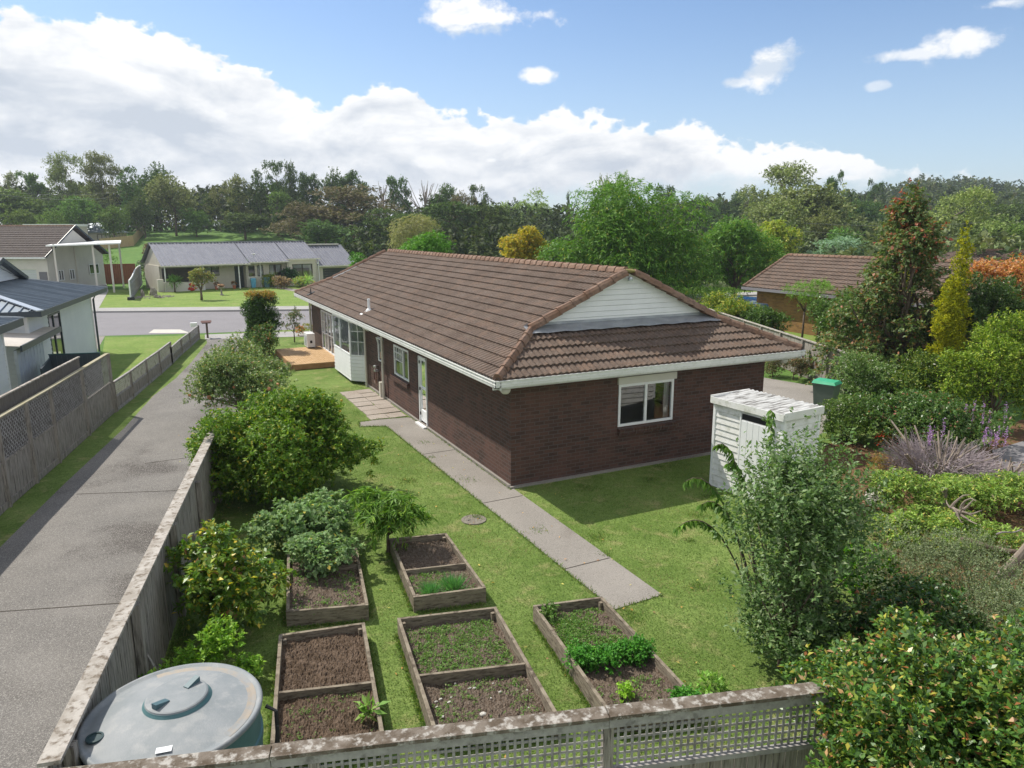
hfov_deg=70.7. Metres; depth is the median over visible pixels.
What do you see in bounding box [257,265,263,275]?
window
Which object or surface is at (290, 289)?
garden path
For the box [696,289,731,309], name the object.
border bush
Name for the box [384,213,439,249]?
willow
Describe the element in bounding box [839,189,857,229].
forest tree
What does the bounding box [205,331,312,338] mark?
footpath
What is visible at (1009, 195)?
wood
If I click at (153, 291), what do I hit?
boulder
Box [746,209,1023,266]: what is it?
wood
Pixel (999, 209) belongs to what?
forest tree
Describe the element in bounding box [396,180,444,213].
bare tree
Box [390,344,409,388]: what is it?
window
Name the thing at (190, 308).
footpath
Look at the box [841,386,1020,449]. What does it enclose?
wide bush
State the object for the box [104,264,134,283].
red stained fence
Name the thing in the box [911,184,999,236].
forest tree
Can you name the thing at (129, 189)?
forest tree
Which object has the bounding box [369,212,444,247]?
forest tree
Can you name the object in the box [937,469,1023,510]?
climber mound
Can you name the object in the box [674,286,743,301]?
clipped hedge
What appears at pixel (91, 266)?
window
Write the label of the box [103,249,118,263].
shrub row
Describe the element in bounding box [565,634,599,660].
creeping herb
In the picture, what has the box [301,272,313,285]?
cabbage tree
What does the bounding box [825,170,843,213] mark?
forest tree
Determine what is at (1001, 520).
leaf litter
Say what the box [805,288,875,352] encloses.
camellia
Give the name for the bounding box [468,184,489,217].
forest tree
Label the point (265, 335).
rose bush
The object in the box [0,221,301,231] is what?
tree litter
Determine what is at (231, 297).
lawn
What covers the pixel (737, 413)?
garden shed
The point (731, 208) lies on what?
forest tree
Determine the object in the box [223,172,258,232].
forest tree
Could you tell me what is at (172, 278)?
tree fern
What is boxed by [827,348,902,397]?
white flowered shrub
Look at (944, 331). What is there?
golden conifer
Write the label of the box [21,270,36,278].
garage door
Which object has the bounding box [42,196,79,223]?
forest tree
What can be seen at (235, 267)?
front door
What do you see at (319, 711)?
weeds
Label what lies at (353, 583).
weeds
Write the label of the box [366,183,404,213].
bare tree
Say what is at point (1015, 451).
neighbour drive
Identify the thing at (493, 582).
fallen leaves
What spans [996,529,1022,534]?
dry stick
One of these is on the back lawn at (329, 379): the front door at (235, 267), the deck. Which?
the deck
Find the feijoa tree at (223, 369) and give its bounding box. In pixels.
[179,329,298,412]
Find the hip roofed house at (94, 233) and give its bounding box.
[88,223,129,240]
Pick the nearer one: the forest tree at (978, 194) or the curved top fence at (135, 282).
the curved top fence at (135, 282)
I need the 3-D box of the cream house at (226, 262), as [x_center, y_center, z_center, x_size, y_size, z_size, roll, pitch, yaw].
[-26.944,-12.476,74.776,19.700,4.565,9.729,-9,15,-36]
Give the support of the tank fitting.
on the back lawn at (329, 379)
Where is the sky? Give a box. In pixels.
[0,0,1023,227]
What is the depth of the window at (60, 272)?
68.85 m
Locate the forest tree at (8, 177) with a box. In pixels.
[0,170,21,224]
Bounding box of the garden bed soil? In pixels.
[857,420,1023,657]
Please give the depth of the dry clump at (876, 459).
16.98 m
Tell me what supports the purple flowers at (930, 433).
on the garden bed soil
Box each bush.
[129,259,144,270]
[239,486,362,557]
[240,320,280,359]
[282,529,364,579]
[645,251,714,296]
[691,296,705,302]
[693,253,759,289]
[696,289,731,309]
[714,292,759,318]
[739,305,794,331]
[772,599,1023,767]
[817,393,888,444]
[818,440,933,534]
[828,543,901,607]
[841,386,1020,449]
[850,512,1022,627]
[873,420,1012,489]
[905,536,1023,641]
[942,567,1023,659]
[960,449,1023,497]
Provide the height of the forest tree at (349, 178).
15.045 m
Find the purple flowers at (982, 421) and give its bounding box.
[965,400,1007,453]
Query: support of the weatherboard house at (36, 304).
on the ground at (131, 255)
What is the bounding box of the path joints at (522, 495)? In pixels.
[427,449,607,568]
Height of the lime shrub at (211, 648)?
0.785 m
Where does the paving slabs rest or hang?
on the back lawn at (329, 379)
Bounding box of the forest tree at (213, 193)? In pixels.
[205,182,233,231]
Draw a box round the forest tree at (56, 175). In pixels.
[40,151,105,214]
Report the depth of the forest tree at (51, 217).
118.74 m
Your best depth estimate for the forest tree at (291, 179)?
140.35 m
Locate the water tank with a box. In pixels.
[76,663,263,764]
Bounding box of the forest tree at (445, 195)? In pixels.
[427,183,466,223]
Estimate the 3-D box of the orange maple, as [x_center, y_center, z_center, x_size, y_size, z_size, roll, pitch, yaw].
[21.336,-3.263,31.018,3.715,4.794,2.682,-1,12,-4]
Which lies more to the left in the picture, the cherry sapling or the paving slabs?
the paving slabs
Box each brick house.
[294,249,805,488]
[741,253,1023,363]
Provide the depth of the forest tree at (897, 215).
117.16 m
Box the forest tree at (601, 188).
[592,174,609,216]
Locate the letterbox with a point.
(194, 324)
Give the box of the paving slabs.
[340,389,405,419]
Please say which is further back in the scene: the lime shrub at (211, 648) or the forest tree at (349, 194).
the forest tree at (349, 194)
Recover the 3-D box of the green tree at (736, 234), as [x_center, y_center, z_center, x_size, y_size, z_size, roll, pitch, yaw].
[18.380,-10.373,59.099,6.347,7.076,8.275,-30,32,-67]
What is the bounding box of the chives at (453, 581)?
[438,569,473,591]
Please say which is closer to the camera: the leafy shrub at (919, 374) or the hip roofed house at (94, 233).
the leafy shrub at (919, 374)
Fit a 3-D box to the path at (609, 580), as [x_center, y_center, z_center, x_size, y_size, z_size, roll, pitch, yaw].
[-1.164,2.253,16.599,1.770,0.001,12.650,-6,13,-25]
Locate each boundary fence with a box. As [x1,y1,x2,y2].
[36,425,222,767]
[709,308,848,393]
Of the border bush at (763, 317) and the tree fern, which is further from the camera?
the tree fern
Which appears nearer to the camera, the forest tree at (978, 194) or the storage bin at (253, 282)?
the storage bin at (253, 282)
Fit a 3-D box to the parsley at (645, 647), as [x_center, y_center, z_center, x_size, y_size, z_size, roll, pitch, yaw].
[1.712,3.510,9.560,0.439,0.374,0.468,7,14,30]
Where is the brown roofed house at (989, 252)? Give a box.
[933,249,1023,260]
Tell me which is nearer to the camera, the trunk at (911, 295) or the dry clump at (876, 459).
the dry clump at (876, 459)
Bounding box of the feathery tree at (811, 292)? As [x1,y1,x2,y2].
[781,277,835,337]
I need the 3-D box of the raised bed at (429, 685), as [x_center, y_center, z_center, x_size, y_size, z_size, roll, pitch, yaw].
[-0.549,3.695,9.299,1.443,0.264,2.712,-4,13,-17]
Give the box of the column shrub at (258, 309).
[240,289,283,353]
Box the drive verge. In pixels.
[0,335,206,546]
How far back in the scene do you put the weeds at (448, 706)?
8.77 m
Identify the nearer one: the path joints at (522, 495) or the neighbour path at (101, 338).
the path joints at (522, 495)
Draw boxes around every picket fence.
[113,341,172,411]
[170,325,199,363]
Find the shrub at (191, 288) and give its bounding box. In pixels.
[188,283,196,290]
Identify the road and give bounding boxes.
[93,311,311,335]
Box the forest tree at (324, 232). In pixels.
[297,218,355,245]
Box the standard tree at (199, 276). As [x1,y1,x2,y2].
[187,267,217,299]
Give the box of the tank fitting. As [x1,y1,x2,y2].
[265,704,281,767]
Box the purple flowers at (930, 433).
[927,418,946,453]
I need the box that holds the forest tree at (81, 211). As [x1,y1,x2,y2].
[47,194,104,229]
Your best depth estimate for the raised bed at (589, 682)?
9.30 m
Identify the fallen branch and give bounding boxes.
[995,543,1023,580]
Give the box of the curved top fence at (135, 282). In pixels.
[127,265,142,299]
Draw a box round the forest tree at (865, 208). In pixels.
[845,198,889,231]
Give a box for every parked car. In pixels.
[711,296,756,305]
[747,300,767,307]
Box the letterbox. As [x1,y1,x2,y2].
[190,320,210,337]
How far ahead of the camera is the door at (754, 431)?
15.21 m
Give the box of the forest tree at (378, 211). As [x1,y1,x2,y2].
[341,208,396,252]
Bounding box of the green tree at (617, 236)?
[533,172,726,297]
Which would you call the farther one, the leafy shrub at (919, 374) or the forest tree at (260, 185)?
the forest tree at (260, 185)
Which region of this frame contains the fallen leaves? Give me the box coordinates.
[228,443,734,758]
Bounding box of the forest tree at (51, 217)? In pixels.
[34,210,67,223]
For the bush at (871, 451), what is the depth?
17.94 m
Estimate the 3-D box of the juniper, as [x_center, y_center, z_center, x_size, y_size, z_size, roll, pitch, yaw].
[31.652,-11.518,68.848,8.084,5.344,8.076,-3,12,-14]
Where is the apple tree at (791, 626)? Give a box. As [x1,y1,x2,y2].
[705,407,901,682]
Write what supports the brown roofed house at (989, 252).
on the ground at (131, 255)
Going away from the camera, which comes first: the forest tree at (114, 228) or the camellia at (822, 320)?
the camellia at (822, 320)
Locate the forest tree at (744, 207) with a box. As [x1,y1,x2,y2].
[737,185,760,218]
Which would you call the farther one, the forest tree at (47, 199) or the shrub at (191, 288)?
the forest tree at (47, 199)
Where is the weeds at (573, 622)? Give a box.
[544,607,625,649]
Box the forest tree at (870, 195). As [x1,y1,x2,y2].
[866,178,886,223]
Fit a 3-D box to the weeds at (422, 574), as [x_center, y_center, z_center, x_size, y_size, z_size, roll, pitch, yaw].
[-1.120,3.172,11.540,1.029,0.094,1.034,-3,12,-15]
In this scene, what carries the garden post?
on the garden bed soil
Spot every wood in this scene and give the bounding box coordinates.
[639,173,1023,230]
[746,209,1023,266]
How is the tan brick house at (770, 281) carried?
on the ground at (131, 255)
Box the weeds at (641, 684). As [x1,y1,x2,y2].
[596,674,670,703]
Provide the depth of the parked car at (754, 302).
42.32 m
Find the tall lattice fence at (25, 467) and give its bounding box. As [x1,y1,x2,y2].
[0,353,116,514]
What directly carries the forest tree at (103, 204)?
on the ground at (131, 255)
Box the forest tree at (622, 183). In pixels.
[614,170,631,204]
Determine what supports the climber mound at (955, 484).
on the garden bed soil
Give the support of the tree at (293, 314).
on the back lawn at (329, 379)
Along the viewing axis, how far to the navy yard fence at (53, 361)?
24.99 m
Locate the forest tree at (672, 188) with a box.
[653,184,675,215]
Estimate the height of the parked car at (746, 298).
1.470 m
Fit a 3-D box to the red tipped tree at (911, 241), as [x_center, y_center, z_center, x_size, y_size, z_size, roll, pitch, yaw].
[13.531,-3.255,25.395,5.912,7.721,5.446,7,14,31]
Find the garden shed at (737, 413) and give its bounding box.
[709,389,824,499]
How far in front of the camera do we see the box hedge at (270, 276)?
71.63 m
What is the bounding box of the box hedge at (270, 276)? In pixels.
[260,273,277,286]
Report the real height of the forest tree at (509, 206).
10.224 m
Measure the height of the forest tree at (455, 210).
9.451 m
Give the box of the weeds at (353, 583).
[292,569,358,608]
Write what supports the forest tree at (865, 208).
on the ground at (131, 255)
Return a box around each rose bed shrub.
[764,360,789,378]
[783,356,813,380]
[800,358,812,376]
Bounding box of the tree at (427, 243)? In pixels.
[397,229,455,252]
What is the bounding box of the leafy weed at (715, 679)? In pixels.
[695,669,728,693]
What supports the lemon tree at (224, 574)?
on the back lawn at (329, 379)
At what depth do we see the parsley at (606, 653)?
9.30 m
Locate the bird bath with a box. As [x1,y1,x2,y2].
[217,284,224,294]
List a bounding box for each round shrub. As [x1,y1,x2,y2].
[272,275,292,288]
[279,267,299,281]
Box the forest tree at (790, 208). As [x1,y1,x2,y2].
[739,196,817,245]
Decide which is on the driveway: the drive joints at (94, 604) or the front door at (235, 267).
the drive joints at (94, 604)
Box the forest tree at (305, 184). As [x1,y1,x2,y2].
[297,171,320,227]
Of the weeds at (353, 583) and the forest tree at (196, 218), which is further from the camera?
the forest tree at (196, 218)
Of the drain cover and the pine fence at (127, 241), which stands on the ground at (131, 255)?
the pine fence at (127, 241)
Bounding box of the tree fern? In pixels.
[164,274,182,291]
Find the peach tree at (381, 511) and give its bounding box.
[341,486,438,552]
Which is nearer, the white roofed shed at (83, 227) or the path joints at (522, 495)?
the path joints at (522, 495)
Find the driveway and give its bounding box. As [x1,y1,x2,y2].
[0,338,244,767]
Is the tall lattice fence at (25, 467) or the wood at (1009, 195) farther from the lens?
the wood at (1009, 195)
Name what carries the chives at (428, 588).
on the raised bed at (434, 553)
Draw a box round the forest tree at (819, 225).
[790,205,850,254]
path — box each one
[54,336,104,353]
[270,286,295,290]
[360,417,661,608]
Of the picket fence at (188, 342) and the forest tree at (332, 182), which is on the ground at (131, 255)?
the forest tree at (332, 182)
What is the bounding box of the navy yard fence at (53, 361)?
[40,352,102,395]
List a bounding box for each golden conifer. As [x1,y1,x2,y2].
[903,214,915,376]
[924,279,964,397]
[937,220,976,400]
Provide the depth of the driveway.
12.73 m
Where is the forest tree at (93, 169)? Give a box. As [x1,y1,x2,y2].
[77,149,126,219]
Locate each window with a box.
[47,311,64,353]
[58,270,64,280]
[69,269,75,279]
[88,264,99,273]
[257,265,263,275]
[269,264,281,275]
[292,264,312,278]
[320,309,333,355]
[332,314,365,381]
[378,337,383,361]
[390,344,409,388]
[617,379,676,435]
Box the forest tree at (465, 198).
[449,190,478,234]
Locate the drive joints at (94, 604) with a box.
[0,457,188,611]
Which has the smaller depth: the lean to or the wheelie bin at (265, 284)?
the lean to
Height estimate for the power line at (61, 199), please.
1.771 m
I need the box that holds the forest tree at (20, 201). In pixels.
[0,187,49,224]
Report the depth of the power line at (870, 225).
82.04 m
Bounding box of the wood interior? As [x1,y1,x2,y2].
[0,179,735,261]
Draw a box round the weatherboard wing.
[0,316,23,394]
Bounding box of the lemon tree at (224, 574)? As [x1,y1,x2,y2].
[163,518,296,652]
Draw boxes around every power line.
[0,194,101,199]
[808,223,969,225]
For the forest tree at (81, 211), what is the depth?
123.61 m
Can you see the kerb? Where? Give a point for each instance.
(241, 310)
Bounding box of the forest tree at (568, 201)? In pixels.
[565,191,570,228]
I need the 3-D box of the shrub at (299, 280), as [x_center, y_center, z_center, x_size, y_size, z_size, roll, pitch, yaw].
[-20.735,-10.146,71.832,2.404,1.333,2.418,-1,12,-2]
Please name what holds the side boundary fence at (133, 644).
on the back lawn at (329, 379)
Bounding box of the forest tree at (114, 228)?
[93,205,130,237]
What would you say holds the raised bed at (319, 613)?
on the back lawn at (329, 379)
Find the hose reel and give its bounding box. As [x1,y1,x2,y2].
[373,365,378,383]
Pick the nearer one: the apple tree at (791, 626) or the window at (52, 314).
the apple tree at (791, 626)
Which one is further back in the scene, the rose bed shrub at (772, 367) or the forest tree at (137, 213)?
the forest tree at (137, 213)
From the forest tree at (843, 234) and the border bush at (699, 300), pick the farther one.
the forest tree at (843, 234)
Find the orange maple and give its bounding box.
[967,252,1023,301]
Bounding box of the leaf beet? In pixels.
[353,690,389,722]
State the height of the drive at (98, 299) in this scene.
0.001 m
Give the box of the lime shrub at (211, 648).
[138,613,265,676]
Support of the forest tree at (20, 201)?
on the ground at (131, 255)
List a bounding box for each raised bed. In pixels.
[270,622,384,759]
[286,544,368,627]
[389,533,485,612]
[397,607,557,750]
[533,596,700,733]
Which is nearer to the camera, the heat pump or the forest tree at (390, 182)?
the heat pump
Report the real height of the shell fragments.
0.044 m
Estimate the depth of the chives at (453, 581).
11.34 m
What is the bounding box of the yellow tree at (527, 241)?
[497,225,548,260]
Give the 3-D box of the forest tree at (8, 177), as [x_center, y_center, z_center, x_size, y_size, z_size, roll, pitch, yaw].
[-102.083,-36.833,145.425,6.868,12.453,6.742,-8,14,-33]
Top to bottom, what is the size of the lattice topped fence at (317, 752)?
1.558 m
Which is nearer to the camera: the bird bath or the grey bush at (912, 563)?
the grey bush at (912, 563)
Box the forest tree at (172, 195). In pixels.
[142,171,198,235]
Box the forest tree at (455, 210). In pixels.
[417,201,484,241]
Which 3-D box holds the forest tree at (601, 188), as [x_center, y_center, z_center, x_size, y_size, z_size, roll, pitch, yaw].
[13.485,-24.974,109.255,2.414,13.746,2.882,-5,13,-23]
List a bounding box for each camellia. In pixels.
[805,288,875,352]
[821,566,1012,677]
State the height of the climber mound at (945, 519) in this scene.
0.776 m
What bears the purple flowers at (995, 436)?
on the garden bed soil
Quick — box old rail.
[960,537,1016,553]
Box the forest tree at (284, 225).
[258,200,348,243]
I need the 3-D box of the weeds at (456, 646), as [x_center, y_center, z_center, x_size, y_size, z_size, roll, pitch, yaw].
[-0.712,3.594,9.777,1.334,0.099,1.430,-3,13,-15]
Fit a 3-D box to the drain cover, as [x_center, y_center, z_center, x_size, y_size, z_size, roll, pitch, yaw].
[-0.764,2.715,14.443,0.500,0.027,0.500,-6,13,-25]
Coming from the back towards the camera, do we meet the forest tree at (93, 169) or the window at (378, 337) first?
the forest tree at (93, 169)
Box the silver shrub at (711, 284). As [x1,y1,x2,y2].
[699,280,727,296]
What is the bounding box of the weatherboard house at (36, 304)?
[0,257,107,388]
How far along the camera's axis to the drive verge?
18.87 m
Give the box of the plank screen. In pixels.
[0,356,82,456]
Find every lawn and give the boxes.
[87,335,193,396]
[99,279,756,307]
[161,329,993,767]
[765,330,863,382]
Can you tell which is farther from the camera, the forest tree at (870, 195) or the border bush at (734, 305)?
the forest tree at (870, 195)
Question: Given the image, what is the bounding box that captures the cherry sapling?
[672,410,775,618]
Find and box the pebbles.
[134,295,173,298]
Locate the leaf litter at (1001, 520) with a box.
[823,439,1023,610]
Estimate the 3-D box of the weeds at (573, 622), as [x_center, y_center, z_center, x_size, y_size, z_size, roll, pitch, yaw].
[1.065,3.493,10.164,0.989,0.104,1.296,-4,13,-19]
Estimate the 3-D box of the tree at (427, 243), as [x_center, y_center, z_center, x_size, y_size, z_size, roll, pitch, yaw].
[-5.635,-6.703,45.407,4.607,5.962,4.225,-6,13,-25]
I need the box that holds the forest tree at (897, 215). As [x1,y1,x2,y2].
[877,210,934,232]
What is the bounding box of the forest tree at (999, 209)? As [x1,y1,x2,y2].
[981,203,1023,225]
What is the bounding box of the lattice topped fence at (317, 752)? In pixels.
[65,679,849,767]
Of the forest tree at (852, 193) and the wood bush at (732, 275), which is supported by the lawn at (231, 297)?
the wood bush at (732, 275)
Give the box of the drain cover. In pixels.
[461,514,485,524]
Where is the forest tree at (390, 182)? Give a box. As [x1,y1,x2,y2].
[386,174,412,215]
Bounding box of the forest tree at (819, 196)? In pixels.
[759,178,865,252]
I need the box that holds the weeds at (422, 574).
[409,570,473,593]
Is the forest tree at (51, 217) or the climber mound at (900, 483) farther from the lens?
the forest tree at (51, 217)
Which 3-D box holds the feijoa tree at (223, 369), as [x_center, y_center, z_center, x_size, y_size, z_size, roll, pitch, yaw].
[-8.121,-0.280,22.459,3.056,2.659,6.287,-2,12,-9]
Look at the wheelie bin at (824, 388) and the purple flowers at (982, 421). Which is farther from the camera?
the wheelie bin at (824, 388)
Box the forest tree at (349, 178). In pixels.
[340,169,376,221]
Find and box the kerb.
[93,294,756,312]
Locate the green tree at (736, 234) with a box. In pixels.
[690,213,789,297]
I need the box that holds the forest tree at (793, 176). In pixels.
[735,159,816,224]
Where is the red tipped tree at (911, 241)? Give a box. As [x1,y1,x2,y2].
[804,178,980,401]
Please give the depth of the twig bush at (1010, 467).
16.20 m
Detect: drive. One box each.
[91,284,107,310]
[763,378,838,433]
[992,441,1023,470]
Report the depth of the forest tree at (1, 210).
132.30 m
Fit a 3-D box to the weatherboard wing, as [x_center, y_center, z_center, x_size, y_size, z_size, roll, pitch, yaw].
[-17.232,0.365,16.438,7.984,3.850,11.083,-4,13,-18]
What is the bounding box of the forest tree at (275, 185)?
[260,159,285,212]
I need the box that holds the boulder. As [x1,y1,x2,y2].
[149,287,156,294]
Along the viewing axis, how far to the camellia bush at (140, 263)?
81.90 m
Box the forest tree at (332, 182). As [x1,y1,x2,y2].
[319,167,350,220]
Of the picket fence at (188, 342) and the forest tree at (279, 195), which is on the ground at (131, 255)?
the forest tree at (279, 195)
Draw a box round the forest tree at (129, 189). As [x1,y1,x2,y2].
[114,165,149,231]
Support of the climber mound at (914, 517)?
on the garden bed soil
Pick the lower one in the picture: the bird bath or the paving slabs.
the paving slabs
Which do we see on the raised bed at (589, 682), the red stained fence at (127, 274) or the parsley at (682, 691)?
the parsley at (682, 691)
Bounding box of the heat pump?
[304,332,314,347]
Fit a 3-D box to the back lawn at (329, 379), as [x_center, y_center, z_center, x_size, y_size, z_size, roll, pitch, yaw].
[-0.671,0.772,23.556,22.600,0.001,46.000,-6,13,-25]
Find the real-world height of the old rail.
0.127 m
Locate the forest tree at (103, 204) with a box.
[69,192,118,222]
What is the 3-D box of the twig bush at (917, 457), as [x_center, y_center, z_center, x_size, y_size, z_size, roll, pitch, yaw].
[9.656,1.842,16.301,2.784,1.671,2.668,2,12,11]
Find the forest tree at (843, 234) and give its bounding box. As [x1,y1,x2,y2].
[815,226,867,253]
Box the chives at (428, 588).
[413,580,449,594]
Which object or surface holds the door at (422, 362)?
in the brick house at (513, 373)
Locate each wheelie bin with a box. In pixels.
[263,277,269,286]
[811,377,841,414]
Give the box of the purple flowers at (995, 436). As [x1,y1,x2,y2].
[982,424,1007,465]
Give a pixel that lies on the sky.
(511, 98)
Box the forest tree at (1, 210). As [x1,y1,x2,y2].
[0,201,18,221]
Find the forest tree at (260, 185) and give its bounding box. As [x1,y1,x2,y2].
[247,168,272,231]
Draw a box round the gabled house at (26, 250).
[0,225,108,285]
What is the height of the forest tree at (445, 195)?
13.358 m
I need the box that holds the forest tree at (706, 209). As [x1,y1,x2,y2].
[684,193,720,233]
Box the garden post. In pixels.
[939,487,947,508]
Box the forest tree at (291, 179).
[282,159,302,228]
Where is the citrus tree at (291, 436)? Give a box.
[183,384,388,508]
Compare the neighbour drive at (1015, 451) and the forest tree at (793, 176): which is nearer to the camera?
the neighbour drive at (1015, 451)
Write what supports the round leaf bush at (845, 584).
on the garden bed soil
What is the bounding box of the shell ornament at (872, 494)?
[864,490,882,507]
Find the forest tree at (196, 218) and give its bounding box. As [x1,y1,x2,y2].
[178,206,214,236]
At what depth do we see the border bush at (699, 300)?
46.02 m
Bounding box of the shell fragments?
[434,682,529,717]
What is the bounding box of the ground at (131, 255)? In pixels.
[100,226,1023,432]
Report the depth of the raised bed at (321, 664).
8.98 m
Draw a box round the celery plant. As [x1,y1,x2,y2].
[616,680,637,703]
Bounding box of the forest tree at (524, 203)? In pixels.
[512,186,552,224]
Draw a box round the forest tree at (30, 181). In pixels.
[14,170,49,216]
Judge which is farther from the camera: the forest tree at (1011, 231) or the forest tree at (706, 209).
the forest tree at (706, 209)
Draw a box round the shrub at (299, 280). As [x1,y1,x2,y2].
[292,275,314,286]
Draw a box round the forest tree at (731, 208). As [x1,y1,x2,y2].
[711,189,747,222]
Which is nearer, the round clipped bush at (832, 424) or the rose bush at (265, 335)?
the round clipped bush at (832, 424)
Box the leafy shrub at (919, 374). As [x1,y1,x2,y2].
[885,341,1008,397]
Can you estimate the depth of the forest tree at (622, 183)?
108.53 m
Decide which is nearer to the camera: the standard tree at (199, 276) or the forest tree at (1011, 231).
the standard tree at (199, 276)
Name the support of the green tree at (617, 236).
on the ground at (131, 255)
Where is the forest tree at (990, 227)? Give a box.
[956,214,1019,244]
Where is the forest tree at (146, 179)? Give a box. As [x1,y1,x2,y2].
[132,161,178,230]
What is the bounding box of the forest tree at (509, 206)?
[488,200,518,232]
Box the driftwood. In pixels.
[946,494,981,523]
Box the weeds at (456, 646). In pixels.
[406,618,514,672]
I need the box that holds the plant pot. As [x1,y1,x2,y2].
[213,281,219,289]
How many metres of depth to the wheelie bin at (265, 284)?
71.40 m
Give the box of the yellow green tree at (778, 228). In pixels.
[756,216,803,264]
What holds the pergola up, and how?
on the ground at (131, 255)
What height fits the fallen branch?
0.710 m
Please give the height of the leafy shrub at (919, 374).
2.309 m
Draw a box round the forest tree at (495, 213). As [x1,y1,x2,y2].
[452,204,517,250]
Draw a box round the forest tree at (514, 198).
[508,197,522,227]
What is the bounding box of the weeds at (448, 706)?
[432,674,541,723]
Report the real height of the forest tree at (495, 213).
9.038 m
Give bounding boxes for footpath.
[97,292,756,310]
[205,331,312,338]
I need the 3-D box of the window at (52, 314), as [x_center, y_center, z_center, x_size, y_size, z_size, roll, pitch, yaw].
[-17.930,-1.838,28.283,0.402,1.900,1.692,-6,13,-25]
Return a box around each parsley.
[561,642,600,673]
[586,639,625,675]
[608,637,646,667]
[628,632,657,662]
[667,683,700,697]
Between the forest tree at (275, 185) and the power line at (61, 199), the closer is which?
the power line at (61, 199)
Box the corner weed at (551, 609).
[539,598,559,621]
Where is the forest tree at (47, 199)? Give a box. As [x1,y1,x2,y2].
[32,192,67,218]
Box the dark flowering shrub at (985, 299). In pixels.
[917,271,1023,372]
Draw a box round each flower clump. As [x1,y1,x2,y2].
[295,324,304,335]
[298,323,312,333]
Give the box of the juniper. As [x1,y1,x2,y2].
[802,235,868,255]
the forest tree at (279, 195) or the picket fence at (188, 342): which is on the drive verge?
the picket fence at (188, 342)
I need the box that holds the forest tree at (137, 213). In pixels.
[121,186,164,237]
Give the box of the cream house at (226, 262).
[141,241,352,291]
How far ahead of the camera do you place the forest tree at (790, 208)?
100.33 m
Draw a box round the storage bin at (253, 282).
[250,278,255,287]
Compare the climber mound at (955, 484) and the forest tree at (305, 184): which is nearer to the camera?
the climber mound at (955, 484)
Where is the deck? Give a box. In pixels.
[275,346,334,369]
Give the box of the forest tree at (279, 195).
[262,188,292,235]
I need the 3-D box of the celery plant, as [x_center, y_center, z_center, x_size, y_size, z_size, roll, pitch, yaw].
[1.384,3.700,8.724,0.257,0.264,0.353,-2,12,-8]
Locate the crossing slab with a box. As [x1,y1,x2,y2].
[149,329,187,332]
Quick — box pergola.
[45,240,124,292]
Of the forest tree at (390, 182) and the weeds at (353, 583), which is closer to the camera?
the weeds at (353, 583)
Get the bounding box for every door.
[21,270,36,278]
[234,266,244,287]
[323,268,346,278]
[418,355,427,425]
[737,419,770,498]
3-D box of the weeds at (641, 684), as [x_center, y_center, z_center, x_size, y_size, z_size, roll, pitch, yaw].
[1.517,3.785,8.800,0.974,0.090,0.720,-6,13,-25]
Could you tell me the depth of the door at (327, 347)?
32.76 m
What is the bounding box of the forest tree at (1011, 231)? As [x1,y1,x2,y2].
[998,220,1023,243]
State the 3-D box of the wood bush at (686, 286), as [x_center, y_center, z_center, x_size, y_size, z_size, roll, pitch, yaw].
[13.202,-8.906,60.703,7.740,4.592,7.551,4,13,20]
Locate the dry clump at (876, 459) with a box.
[866,451,898,471]
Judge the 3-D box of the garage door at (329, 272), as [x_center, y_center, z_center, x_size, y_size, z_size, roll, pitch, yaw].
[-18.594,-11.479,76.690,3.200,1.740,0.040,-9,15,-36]
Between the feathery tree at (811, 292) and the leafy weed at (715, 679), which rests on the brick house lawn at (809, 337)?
the feathery tree at (811, 292)
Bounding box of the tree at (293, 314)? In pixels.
[281,305,304,342]
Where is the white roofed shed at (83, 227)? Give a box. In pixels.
[23,224,87,234]
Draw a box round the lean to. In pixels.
[3,326,61,385]
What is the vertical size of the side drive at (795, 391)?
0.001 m
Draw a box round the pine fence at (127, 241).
[99,227,144,248]
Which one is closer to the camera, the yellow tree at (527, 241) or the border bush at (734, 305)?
the border bush at (734, 305)
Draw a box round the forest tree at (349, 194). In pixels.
[280,183,411,247]
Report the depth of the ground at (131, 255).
115.95 m
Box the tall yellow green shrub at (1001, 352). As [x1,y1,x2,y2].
[933,307,1023,428]
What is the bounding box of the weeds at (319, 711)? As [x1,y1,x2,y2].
[281,689,373,740]
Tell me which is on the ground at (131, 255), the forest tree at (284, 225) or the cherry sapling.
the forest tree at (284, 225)
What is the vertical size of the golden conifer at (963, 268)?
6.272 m
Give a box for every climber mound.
[862,508,929,554]
[864,465,951,524]
[904,472,1023,520]
[923,509,1023,560]
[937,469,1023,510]
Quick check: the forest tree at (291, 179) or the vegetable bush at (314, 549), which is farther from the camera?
the forest tree at (291, 179)
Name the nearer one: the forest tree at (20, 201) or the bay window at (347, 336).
the bay window at (347, 336)
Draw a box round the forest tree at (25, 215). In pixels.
[0,207,43,224]
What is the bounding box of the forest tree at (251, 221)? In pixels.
[209,212,275,239]
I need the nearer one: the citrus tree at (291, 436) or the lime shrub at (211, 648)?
the lime shrub at (211, 648)
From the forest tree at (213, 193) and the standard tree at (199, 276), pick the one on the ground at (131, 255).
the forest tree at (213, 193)

